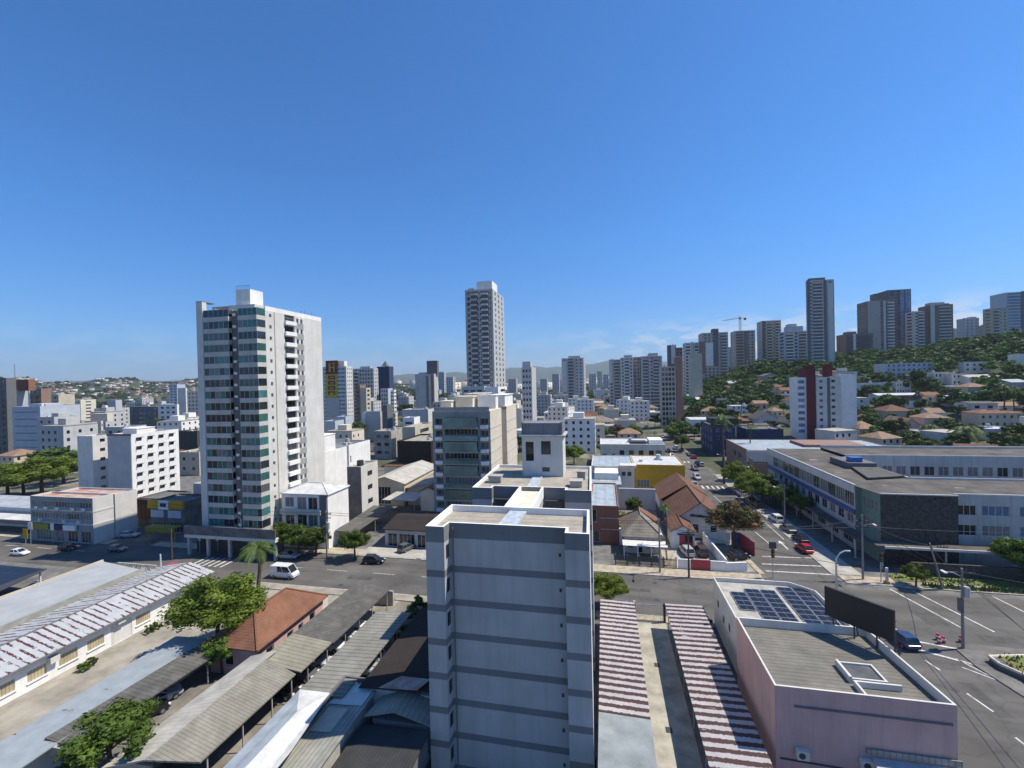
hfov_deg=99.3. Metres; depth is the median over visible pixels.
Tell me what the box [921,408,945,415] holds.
house
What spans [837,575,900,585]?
pavement
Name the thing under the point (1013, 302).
office tower
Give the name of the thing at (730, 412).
tree
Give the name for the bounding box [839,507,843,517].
window
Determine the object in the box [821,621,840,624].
rooftop photovoltaic
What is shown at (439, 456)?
window
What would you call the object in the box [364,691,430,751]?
lean to
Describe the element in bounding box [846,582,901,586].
kerb
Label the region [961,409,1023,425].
house
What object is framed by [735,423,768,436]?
house
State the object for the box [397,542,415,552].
parked car
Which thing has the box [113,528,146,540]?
side street
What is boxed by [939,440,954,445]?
tree
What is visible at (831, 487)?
window
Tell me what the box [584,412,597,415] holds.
house
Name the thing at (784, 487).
utility pole
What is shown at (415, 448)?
building
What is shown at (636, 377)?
apartment tower
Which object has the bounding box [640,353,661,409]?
apartment tower
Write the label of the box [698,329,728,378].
apartment tower
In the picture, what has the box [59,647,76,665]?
window
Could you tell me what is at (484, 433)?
window
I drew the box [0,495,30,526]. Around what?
station hall
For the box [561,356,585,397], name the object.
apartment tower
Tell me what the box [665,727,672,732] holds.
drain cover
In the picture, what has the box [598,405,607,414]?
house
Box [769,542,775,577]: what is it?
traffic light
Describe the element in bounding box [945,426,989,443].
palm tree
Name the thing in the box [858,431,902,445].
house
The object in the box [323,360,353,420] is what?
hotel tower
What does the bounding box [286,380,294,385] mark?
window
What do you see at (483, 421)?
window
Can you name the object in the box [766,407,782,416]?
house
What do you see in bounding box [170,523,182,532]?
window
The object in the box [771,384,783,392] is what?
house
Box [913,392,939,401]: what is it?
house
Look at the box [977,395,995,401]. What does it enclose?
tree
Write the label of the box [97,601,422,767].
driveway
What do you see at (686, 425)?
tree
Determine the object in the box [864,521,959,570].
power line
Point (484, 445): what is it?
window
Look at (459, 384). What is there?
towers
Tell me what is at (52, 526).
road sign
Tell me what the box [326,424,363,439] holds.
house
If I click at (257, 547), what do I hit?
palm tree
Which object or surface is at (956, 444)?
house
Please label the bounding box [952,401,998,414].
house
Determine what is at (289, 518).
window
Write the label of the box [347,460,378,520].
apartment building
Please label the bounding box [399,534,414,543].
window
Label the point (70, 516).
window
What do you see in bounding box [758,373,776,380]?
house
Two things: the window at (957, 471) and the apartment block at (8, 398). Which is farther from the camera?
the apartment block at (8, 398)
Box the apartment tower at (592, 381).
[589,374,595,391]
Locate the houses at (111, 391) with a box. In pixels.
[16,378,602,406]
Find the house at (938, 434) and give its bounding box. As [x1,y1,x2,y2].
[919,429,970,445]
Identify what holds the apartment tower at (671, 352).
on the ground at (700, 453)
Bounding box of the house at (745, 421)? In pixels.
[738,417,750,423]
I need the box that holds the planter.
[987,654,1023,679]
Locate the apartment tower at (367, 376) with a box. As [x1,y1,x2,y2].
[353,366,378,421]
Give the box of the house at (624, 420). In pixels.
[614,414,635,437]
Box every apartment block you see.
[0,378,16,453]
[12,403,79,450]
[16,379,35,405]
[28,389,50,405]
[37,412,78,450]
[40,418,97,472]
[51,393,74,404]
[75,399,95,419]
[77,434,108,487]
[84,413,112,433]
[90,407,125,429]
[94,405,107,411]
[99,407,129,424]
[106,426,179,497]
[126,401,134,406]
[135,397,150,404]
[150,401,173,404]
[156,415,198,430]
[182,412,198,418]
[356,385,365,422]
[360,388,370,420]
[371,398,380,410]
[381,388,392,410]
[391,390,396,411]
[398,394,413,414]
[425,417,594,767]
[432,388,517,511]
[432,398,446,407]
[450,390,459,394]
[462,384,486,395]
[485,384,506,393]
[513,392,521,399]
[516,404,522,428]
[536,390,541,410]
[538,392,551,415]
[548,402,574,419]
[550,400,567,405]
[563,412,595,452]
[568,395,581,411]
[577,396,593,411]
[594,388,603,399]
[616,396,634,417]
[659,365,676,427]
[688,352,702,400]
[789,364,856,439]
[836,331,872,356]
[953,328,956,337]
[977,325,982,336]
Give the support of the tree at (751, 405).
on the ground at (700, 453)
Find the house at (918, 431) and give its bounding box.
[909,426,926,436]
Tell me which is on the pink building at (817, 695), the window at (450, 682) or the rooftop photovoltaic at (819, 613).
the rooftop photovoltaic at (819, 613)
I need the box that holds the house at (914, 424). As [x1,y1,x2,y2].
[883,415,920,433]
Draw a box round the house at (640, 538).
[619,506,667,561]
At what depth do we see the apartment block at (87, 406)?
431.32 m
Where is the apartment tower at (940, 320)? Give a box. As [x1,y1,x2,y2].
[918,302,952,350]
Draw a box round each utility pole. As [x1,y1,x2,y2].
[170,529,172,559]
[320,511,330,557]
[652,518,665,572]
[682,529,693,577]
[737,462,749,496]
[773,485,788,522]
[854,515,876,579]
[929,543,947,589]
[940,568,975,648]
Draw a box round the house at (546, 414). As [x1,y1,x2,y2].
[543,411,547,418]
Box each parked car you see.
[9,548,30,556]
[23,580,43,587]
[57,543,77,550]
[108,544,127,552]
[119,530,140,538]
[146,697,170,718]
[148,684,183,700]
[273,679,301,701]
[278,549,299,559]
[289,663,319,683]
[311,651,331,668]
[324,639,344,653]
[339,629,356,641]
[350,619,365,630]
[362,554,385,564]
[362,660,377,674]
[374,649,385,661]
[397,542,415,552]
[678,545,694,556]
[691,464,698,470]
[692,473,701,479]
[693,545,708,556]
[726,549,750,560]
[735,489,746,495]
[744,496,755,502]
[751,501,763,507]
[768,513,784,522]
[779,524,796,532]
[791,533,808,542]
[896,629,921,649]
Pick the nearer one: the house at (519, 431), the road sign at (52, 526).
the road sign at (52, 526)
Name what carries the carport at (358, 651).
on the driveway at (226, 751)
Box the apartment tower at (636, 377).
[633,357,640,398]
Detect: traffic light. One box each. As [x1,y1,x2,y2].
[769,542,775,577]
[877,545,884,581]
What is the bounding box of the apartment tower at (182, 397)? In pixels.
[178,388,187,414]
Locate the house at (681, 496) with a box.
[653,472,725,537]
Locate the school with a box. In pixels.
[767,445,1023,569]
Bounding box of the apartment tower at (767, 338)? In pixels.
[757,320,780,362]
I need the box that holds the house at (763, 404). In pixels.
[750,400,768,409]
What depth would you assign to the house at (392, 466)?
150.40 m
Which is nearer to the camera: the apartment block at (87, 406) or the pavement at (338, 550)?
the pavement at (338, 550)
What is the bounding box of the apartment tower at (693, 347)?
[683,341,705,395]
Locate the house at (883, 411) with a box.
[874,404,909,418]
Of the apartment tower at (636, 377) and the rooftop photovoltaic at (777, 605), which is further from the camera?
the apartment tower at (636, 377)
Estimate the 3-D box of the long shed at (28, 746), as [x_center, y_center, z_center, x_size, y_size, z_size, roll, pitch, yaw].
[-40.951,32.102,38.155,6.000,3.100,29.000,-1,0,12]
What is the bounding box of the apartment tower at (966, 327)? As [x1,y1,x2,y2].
[956,317,978,337]
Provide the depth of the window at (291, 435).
94.68 m
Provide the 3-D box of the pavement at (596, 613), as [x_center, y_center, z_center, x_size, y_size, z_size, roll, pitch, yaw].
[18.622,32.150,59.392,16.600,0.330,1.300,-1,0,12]
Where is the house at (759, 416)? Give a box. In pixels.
[749,410,777,426]
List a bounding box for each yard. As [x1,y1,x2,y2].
[0,589,280,741]
[668,544,716,568]
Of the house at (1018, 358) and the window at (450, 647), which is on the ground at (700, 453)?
the house at (1018, 358)
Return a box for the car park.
[715,545,755,571]
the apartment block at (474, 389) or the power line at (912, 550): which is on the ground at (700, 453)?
the apartment block at (474, 389)
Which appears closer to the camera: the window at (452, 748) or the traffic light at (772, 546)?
the window at (452, 748)
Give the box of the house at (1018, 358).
[1008,354,1023,364]
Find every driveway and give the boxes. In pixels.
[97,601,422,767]
[328,595,398,609]
[637,621,702,767]
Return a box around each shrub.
[76,661,92,671]
[84,657,98,665]
[143,624,155,633]
[149,621,161,630]
[393,632,401,641]
[399,623,408,631]
[405,608,418,618]
[406,594,426,610]
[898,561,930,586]
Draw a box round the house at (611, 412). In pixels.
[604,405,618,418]
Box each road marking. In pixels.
[762,563,814,565]
[765,570,832,574]
[890,589,960,627]
[913,591,994,631]
[920,641,957,648]
[920,650,972,664]
[966,693,993,711]
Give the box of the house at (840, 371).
[832,368,857,381]
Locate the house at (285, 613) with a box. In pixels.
[201,587,327,673]
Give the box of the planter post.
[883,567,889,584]
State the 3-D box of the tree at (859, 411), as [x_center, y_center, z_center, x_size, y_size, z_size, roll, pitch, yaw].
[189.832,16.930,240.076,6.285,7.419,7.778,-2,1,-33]
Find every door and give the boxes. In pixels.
[111,617,131,645]
[679,535,692,547]
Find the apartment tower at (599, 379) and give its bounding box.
[597,371,601,389]
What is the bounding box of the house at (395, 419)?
[382,412,397,426]
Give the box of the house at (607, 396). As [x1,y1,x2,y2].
[604,394,609,402]
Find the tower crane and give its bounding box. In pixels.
[723,317,745,330]
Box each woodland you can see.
[0,376,449,407]
[448,382,620,401]
[683,327,1023,408]
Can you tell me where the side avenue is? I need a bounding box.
[875,635,1023,767]
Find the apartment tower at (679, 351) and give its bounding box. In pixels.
[676,347,682,356]
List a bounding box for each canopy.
[223,689,329,767]
[382,491,420,515]
[867,748,962,767]
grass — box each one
[619,511,628,527]
[889,573,1023,588]
[920,582,1023,593]
[993,652,1023,675]
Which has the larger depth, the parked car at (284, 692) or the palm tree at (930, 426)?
the palm tree at (930, 426)
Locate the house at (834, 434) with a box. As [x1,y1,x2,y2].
[815,428,856,439]
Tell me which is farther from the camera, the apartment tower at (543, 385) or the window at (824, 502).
the apartment tower at (543, 385)
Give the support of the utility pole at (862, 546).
on the pavement at (858, 579)
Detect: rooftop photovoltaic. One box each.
[730,591,746,596]
[733,596,749,600]
[735,600,752,605]
[738,605,755,610]
[744,588,760,593]
[747,593,763,597]
[749,597,766,601]
[752,601,770,606]
[755,606,773,611]
[759,611,777,616]
[760,590,776,594]
[762,616,779,619]
[763,594,780,598]
[766,598,784,603]
[769,603,788,608]
[773,607,792,613]
[776,587,793,591]
[776,612,796,618]
[779,591,796,595]
[781,618,798,621]
[783,595,801,600]
[787,600,804,604]
[790,604,809,609]
[792,588,809,592]
[794,609,813,614]
[795,592,813,596]
[798,614,819,620]
[799,596,818,601]
[803,601,822,606]
[803,619,821,623]
[807,605,824,610]
[812,610,829,616]
[816,615,837,621]
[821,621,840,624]
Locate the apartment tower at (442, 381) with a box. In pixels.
[438,372,445,392]
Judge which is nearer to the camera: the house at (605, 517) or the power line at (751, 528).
the power line at (751, 528)
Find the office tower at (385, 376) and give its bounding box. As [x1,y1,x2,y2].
[377,361,393,399]
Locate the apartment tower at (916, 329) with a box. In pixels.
[905,309,928,346]
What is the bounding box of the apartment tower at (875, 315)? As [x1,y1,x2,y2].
[857,293,894,351]
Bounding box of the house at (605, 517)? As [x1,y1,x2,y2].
[592,482,622,544]
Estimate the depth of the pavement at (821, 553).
79.80 m
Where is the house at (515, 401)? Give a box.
[513,398,520,406]
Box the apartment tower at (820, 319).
[806,277,834,365]
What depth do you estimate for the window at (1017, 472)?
100.47 m
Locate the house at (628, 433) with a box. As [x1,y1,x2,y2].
[618,428,640,437]
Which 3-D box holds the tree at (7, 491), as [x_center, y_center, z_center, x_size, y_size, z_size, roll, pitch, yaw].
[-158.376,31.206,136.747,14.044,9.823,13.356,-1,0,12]
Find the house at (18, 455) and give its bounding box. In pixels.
[0,449,35,463]
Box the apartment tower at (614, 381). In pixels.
[609,359,620,405]
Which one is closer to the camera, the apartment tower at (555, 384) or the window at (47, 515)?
the window at (47, 515)
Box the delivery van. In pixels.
[270,562,299,579]
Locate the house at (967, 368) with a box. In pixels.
[958,361,990,374]
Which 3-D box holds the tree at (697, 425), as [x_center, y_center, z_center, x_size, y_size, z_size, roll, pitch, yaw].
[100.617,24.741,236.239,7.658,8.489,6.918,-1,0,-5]
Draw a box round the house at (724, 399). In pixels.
[716,398,740,408]
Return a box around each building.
[30,491,113,543]
[62,487,137,536]
[105,423,145,433]
[159,404,178,420]
[179,447,200,475]
[324,433,346,484]
[335,438,369,465]
[336,415,353,426]
[362,411,381,440]
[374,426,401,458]
[382,404,392,428]
[397,433,432,462]
[402,407,433,429]
[403,416,419,426]
[403,422,432,438]
[591,455,635,504]
[600,437,664,455]
[631,454,684,488]
[650,410,659,415]
[701,417,737,455]
[713,577,957,767]
[726,439,885,473]
[736,423,783,438]
[857,381,884,393]
[868,393,914,401]
[874,361,932,380]
[884,380,910,392]
[925,370,950,383]
[930,395,954,406]
[936,383,958,393]
[943,371,965,384]
[961,374,999,383]
[972,423,1002,439]
[999,379,1023,388]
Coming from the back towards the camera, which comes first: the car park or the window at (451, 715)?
the car park
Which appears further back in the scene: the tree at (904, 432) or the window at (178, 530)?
the tree at (904, 432)
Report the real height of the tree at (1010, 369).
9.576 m
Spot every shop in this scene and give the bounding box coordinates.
[137,490,190,524]
[145,493,201,540]
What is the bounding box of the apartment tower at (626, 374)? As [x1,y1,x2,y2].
[620,355,633,398]
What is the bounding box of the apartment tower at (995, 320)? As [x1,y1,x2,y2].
[983,307,1007,341]
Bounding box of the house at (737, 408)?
[727,403,748,413]
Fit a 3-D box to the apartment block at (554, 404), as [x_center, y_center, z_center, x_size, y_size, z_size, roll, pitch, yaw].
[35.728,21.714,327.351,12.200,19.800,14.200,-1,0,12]
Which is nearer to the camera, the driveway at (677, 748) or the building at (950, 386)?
the driveway at (677, 748)
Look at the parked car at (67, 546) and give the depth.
89.62 m
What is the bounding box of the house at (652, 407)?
[650,405,657,409]
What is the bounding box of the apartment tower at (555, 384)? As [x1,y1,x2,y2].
[552,374,559,398]
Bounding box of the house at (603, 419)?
[590,416,613,423]
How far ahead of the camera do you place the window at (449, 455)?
98.43 m
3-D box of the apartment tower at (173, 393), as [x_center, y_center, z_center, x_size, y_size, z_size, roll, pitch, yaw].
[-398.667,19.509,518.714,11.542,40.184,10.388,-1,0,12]
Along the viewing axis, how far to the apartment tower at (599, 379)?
931.36 m
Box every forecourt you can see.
[192,543,305,555]
[359,547,425,558]
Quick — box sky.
[0,0,1023,381]
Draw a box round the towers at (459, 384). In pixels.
[394,378,602,390]
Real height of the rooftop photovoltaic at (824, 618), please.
0.080 m
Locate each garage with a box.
[382,510,441,548]
[664,512,696,548]
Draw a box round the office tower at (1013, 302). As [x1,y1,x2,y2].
[990,291,1023,330]
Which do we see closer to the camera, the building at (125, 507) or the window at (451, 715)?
the window at (451, 715)
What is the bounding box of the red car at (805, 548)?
[794,543,813,553]
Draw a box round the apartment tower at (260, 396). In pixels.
[184,285,324,560]
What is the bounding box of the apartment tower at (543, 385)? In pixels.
[540,379,547,393]
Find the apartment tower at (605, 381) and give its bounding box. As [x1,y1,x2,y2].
[603,374,608,389]
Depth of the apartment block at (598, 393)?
669.63 m
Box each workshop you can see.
[378,460,433,505]
[405,472,433,504]
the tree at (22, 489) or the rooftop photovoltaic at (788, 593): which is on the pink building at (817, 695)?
the rooftop photovoltaic at (788, 593)
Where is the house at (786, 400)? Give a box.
[782,396,789,405]
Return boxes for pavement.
[0,532,118,543]
[151,541,196,548]
[249,582,426,602]
[300,547,416,558]
[593,564,763,579]
[594,611,714,627]
[713,474,736,488]
[729,540,764,574]
[732,489,861,575]
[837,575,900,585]
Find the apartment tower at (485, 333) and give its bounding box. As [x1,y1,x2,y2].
[465,281,505,386]
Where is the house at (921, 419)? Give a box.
[909,412,948,429]
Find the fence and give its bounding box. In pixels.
[615,554,676,567]
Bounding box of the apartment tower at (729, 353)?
[728,347,730,367]
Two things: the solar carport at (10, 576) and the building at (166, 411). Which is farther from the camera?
the building at (166, 411)
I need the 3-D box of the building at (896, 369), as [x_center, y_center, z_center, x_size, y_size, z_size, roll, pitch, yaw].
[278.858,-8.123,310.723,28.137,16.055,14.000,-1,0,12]
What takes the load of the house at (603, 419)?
on the ground at (700, 453)
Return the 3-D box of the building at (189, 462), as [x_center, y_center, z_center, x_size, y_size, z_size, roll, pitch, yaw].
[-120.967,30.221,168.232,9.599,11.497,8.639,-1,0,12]
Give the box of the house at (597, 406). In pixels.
[594,403,602,411]
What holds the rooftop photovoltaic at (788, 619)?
on the pink building at (817, 695)
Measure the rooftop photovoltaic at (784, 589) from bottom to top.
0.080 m
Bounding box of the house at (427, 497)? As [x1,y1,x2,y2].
[418,483,434,510]
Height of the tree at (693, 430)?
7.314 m
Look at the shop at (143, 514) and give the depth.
105.33 m
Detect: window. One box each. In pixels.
[0,679,14,697]
[27,663,46,682]
[32,500,42,505]
[33,512,42,517]
[37,529,53,539]
[44,501,54,506]
[44,512,54,517]
[56,502,66,507]
[56,513,66,518]
[57,530,63,541]
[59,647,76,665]
[68,502,78,507]
[68,514,78,519]
[68,531,77,541]
[80,503,90,508]
[80,514,90,519]
[82,532,90,542]
[87,634,103,650]
[136,610,149,625]
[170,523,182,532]
[225,656,232,665]
[266,645,272,651]
[284,315,292,321]
[285,326,292,331]
[285,336,293,342]
[285,347,293,353]
[285,358,293,363]
[285,497,293,506]
[286,369,293,374]
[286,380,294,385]
[286,390,294,396]
[286,515,293,523]
[287,401,294,406]
[287,411,295,417]
[287,422,295,428]
[287,432,295,439]
[288,443,295,449]
[288,453,296,460]
[288,464,296,471]
[289,475,296,482]
[297,497,305,508]
[298,515,306,525]
[308,497,316,508]
[309,515,317,525]
[378,487,390,503]
[388,533,396,545]
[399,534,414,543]
[417,535,425,547]
[420,427,427,432]
[437,454,442,458]
[438,490,443,494]
[446,417,477,422]
[446,429,477,434]
[446,441,477,446]
[446,453,478,458]
[446,543,448,557]
[447,477,478,482]
[447,576,449,591]
[448,501,472,505]
[448,610,450,625]
[448,644,451,659]
[449,677,452,693]
[450,710,452,727]
[451,743,453,761]
[481,419,487,423]
[481,431,487,435]
[482,443,488,447]
[482,455,488,459]
[482,467,488,471]
[526,442,533,460]
[541,441,550,453]
[542,467,549,471]
[592,509,596,521]
[594,530,599,541]
[637,480,649,486]
[638,539,642,552]
[693,524,698,532]
[710,526,716,531]
[773,456,777,467]
[778,459,782,469]
[783,461,787,472]
[788,463,793,475]
[794,466,798,477]
[800,469,805,481]
[806,472,811,484]
[813,475,819,488]
[815,494,818,502]
[818,516,824,523]
[820,478,826,492]
[822,498,826,507]
[828,482,834,496]
[830,502,834,512]
[830,524,837,532]
[836,485,843,500]
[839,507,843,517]
[844,533,852,542]
[845,489,853,505]
[848,512,853,523]
[882,466,891,470]
[896,466,905,474]
[910,466,919,474]
[924,466,934,475]
[939,467,948,475]
[953,467,962,475]
[958,505,975,514]
[959,525,975,535]
[968,467,977,475]
[982,506,1008,516]
[982,525,1009,536]
[983,467,992,476]
[998,467,1007,476]
[1013,468,1023,476]
[1020,507,1023,516]
[1020,527,1023,537]
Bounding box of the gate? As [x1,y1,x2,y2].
[633,600,665,621]
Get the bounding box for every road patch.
[346,575,372,579]
[682,589,698,594]
[753,536,766,542]
[910,610,949,624]
[958,682,1013,717]
[976,635,1023,644]
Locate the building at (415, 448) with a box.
[397,433,432,462]
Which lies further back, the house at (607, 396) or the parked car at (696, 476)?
the house at (607, 396)
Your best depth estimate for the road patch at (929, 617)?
58.16 m
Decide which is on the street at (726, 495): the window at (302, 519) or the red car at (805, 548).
the red car at (805, 548)
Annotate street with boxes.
[0,532,1023,648]
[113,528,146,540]
[636,421,848,588]
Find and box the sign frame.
[117,562,155,571]
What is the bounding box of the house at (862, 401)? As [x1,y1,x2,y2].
[857,397,869,408]
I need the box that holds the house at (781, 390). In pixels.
[776,387,789,393]
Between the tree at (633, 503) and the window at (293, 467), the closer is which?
the window at (293, 467)
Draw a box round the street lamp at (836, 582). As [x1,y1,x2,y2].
[835,550,850,589]
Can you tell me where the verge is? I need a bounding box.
[884,574,1023,593]
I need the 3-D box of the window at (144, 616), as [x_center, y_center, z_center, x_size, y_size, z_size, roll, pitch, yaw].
[-50.790,32.133,59.804,0.060,1.230,1.852,-1,0,12]
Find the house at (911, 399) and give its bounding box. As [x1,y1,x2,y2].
[897,395,927,408]
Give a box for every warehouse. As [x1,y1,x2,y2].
[0,561,215,706]
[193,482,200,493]
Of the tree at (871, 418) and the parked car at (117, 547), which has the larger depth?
the tree at (871, 418)
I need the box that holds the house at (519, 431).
[517,428,521,444]
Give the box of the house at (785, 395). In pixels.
[775,392,789,401]
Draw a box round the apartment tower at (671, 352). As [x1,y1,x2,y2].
[667,344,675,365]
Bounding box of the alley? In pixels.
[647,510,673,566]
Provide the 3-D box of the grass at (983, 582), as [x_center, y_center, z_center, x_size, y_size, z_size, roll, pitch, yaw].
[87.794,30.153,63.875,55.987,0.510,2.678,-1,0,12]
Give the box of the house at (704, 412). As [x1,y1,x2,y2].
[701,407,718,416]
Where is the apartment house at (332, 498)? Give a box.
[279,482,349,548]
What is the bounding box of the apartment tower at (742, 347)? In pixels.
[730,330,755,369]
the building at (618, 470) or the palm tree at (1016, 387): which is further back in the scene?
the palm tree at (1016, 387)
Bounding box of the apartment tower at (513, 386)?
[508,378,517,393]
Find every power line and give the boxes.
[157,502,324,512]
[322,514,652,522]
[326,512,657,520]
[666,524,849,528]
[689,520,858,530]
[689,533,946,579]
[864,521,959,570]
[865,526,1023,532]
[866,526,969,580]
[962,576,1023,629]
[962,580,1014,622]
[965,572,1023,582]
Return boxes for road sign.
[23,529,27,540]
[28,522,31,538]
[50,523,53,537]
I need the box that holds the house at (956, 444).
[950,443,997,445]
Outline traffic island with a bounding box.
[957,643,1023,696]
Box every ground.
[0,339,1023,767]
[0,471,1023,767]
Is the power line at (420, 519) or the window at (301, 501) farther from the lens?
the window at (301, 501)
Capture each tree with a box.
[0,454,77,493]
[0,470,9,494]
[1,482,29,495]
[26,447,77,483]
[53,697,162,767]
[154,571,268,633]
[198,635,231,674]
[233,539,281,586]
[270,520,298,545]
[279,523,310,553]
[297,525,331,555]
[337,528,370,559]
[352,421,366,429]
[399,404,413,409]
[517,435,521,451]
[565,444,585,465]
[594,571,629,598]
[605,427,610,434]
[608,424,625,437]
[625,496,643,510]
[626,423,643,435]
[649,415,660,422]
[657,503,672,558]
[663,426,678,439]
[666,417,680,422]
[673,424,687,434]
[673,435,689,451]
[678,422,693,430]
[687,404,700,413]
[688,410,696,416]
[689,427,699,438]
[693,422,700,435]
[704,500,765,548]
[707,412,719,416]
[709,407,727,414]
[712,416,734,483]
[719,460,751,479]
[726,409,738,415]
[732,472,771,501]
[743,423,758,442]
[745,403,759,409]
[745,465,760,473]
[748,407,758,413]
[755,471,774,499]
[756,484,775,506]
[765,420,779,426]
[767,479,780,504]
[770,484,798,509]
[774,394,784,402]
[779,402,789,412]
[785,492,814,519]
[857,386,873,392]
[857,408,865,414]
[858,413,881,421]
[860,405,874,411]
[863,429,884,433]
[865,410,880,416]
[865,417,882,424]
[866,372,876,382]
[867,416,878,423]
[869,425,891,433]
[872,388,882,392]
[876,417,911,434]
[891,397,908,404]
[895,429,916,443]
[902,369,931,394]
[902,434,915,440]
[904,433,921,438]
[905,409,920,417]
[907,437,934,445]
[913,398,931,408]
[917,386,931,391]
[920,424,938,429]
[930,381,944,391]
[933,417,956,428]
[938,388,952,392]
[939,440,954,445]
[940,435,968,444]
[942,422,958,428]
[943,433,970,443]
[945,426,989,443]
[947,399,961,404]
[950,404,970,419]
[963,423,984,432]
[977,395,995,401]
[985,427,1016,439]
[986,432,1016,444]
[988,373,1010,378]
[989,536,1023,581]
[993,440,1009,445]
[994,435,1023,445]
[995,382,1010,409]
[1002,422,1023,433]
[1003,364,1021,375]
[1004,442,1023,446]
[1005,386,1021,410]
[1015,365,1023,371]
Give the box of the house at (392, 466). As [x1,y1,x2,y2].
[383,460,432,473]
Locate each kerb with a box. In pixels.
[0,536,108,543]
[253,581,426,596]
[300,551,415,559]
[420,559,712,579]
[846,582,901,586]
[902,586,1023,595]
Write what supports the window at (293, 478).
in the apartment tower at (260, 396)
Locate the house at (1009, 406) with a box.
[996,402,1021,410]
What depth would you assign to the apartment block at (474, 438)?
98.39 m
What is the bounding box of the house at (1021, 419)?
[1018,416,1023,424]
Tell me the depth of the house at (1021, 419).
188.49 m
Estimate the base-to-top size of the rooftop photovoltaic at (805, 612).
0.080 m
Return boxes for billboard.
[824,585,899,655]
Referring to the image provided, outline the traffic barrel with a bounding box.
[937,636,941,643]
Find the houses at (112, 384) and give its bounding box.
[4,377,197,399]
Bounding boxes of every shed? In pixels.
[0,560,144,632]
[0,636,207,767]
[278,675,376,767]
[331,724,429,767]
[359,608,429,703]
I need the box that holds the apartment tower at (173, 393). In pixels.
[169,384,184,403]
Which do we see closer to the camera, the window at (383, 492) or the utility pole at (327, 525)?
the utility pole at (327, 525)
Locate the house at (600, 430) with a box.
[596,423,604,445]
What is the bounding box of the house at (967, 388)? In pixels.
[953,383,984,393]
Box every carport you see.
[0,565,46,590]
[44,648,212,755]
[102,650,295,767]
[268,633,331,681]
[294,580,393,643]
[301,611,411,697]
[335,505,392,543]
[598,598,656,767]
[665,604,773,767]
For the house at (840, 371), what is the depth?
312.15 m
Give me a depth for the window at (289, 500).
89.13 m
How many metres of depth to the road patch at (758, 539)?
87.16 m
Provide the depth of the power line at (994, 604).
45.15 m
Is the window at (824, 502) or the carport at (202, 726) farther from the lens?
the window at (824, 502)
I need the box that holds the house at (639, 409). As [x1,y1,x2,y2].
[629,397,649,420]
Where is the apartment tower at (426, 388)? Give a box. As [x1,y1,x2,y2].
[415,361,438,407]
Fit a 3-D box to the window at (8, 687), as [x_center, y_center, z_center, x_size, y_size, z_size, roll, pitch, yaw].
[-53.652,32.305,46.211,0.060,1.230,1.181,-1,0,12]
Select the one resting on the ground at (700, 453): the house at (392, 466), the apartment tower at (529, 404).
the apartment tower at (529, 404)
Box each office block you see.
[108,399,132,410]
[129,404,179,428]
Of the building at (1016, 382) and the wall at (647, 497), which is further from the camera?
the building at (1016, 382)
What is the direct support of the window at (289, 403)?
in the apartment tower at (260, 396)
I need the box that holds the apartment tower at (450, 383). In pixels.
[446,376,455,399]
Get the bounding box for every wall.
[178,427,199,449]
[619,488,655,509]
[678,532,746,571]
[731,532,754,555]
[910,562,1023,581]
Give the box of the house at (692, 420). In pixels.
[685,417,705,433]
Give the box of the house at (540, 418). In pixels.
[537,416,544,420]
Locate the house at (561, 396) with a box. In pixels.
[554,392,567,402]
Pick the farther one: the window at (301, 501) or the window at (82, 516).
the window at (82, 516)
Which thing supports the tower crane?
on the apartment tower at (742, 347)
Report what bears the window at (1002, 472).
in the school
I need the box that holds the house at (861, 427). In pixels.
[854,421,872,439]
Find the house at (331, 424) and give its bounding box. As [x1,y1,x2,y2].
[324,420,343,432]
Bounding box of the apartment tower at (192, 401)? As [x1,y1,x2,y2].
[187,387,198,415]
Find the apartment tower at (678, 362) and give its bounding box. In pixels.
[674,356,683,418]
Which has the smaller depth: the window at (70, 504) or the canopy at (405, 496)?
the window at (70, 504)
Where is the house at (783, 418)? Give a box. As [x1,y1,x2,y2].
[778,412,789,423]
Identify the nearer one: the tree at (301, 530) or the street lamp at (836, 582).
the street lamp at (836, 582)
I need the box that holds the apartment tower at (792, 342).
[778,324,806,363]
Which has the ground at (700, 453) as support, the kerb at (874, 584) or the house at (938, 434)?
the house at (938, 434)
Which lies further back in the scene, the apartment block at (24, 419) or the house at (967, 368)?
the house at (967, 368)
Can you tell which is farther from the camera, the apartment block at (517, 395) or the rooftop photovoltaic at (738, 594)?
the apartment block at (517, 395)
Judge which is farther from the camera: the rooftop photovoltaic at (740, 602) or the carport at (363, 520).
the carport at (363, 520)
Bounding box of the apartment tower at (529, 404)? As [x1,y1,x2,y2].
[522,361,536,420]
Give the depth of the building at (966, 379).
264.34 m
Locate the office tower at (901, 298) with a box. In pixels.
[877,289,910,347]

